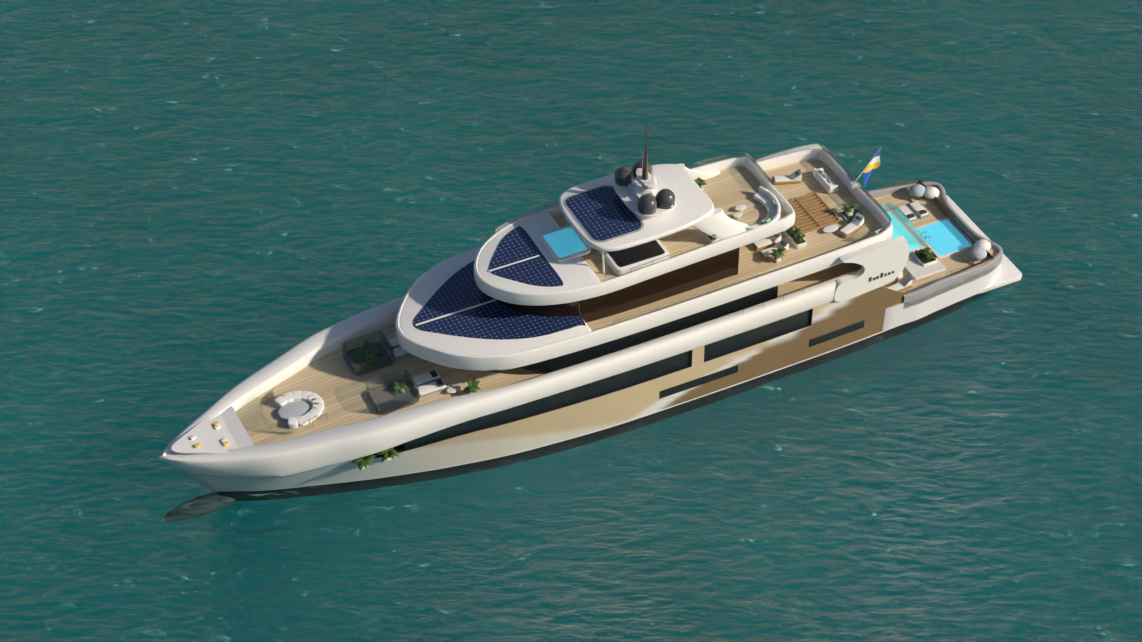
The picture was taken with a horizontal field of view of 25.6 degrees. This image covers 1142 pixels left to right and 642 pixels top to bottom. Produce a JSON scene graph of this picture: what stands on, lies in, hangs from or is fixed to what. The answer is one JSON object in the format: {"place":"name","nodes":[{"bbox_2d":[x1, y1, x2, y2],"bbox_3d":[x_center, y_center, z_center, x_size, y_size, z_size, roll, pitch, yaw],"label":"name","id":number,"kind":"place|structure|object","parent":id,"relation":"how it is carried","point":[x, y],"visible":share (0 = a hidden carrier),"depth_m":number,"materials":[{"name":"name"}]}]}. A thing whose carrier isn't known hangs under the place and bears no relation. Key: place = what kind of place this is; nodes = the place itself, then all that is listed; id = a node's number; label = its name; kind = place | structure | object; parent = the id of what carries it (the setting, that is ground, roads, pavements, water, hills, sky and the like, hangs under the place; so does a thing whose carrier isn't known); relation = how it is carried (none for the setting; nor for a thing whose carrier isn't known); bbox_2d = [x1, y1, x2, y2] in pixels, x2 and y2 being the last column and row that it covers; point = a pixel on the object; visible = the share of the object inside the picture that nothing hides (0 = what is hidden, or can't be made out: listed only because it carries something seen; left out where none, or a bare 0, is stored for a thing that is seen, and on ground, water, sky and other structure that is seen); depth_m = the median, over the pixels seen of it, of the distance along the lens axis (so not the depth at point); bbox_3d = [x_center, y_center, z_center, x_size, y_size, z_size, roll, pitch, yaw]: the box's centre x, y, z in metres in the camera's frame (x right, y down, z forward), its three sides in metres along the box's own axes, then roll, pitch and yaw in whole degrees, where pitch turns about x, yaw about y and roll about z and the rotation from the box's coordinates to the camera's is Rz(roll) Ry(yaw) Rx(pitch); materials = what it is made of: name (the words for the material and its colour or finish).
{"place":"outdoors","nodes":[
{"label":"outdoors","id":0,"kind":"place"},
{"bbox_2d":[0,0,1141,641],"bbox_3d":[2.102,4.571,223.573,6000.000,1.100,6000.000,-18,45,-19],"label":"sea","id":1,"kind":"structure","parent":0,"point":[852,482],"depth_m":229.40,"materials":[{"name":"teal liquid"}]},
{"bbox_2d":[159,122,1021,521],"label":"yacht","id":2,"kind":"object","parent":1,"relation":"on","point":[641,292],"visible":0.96,"depth_m":213.19,"materials":[{"name":"paint"}]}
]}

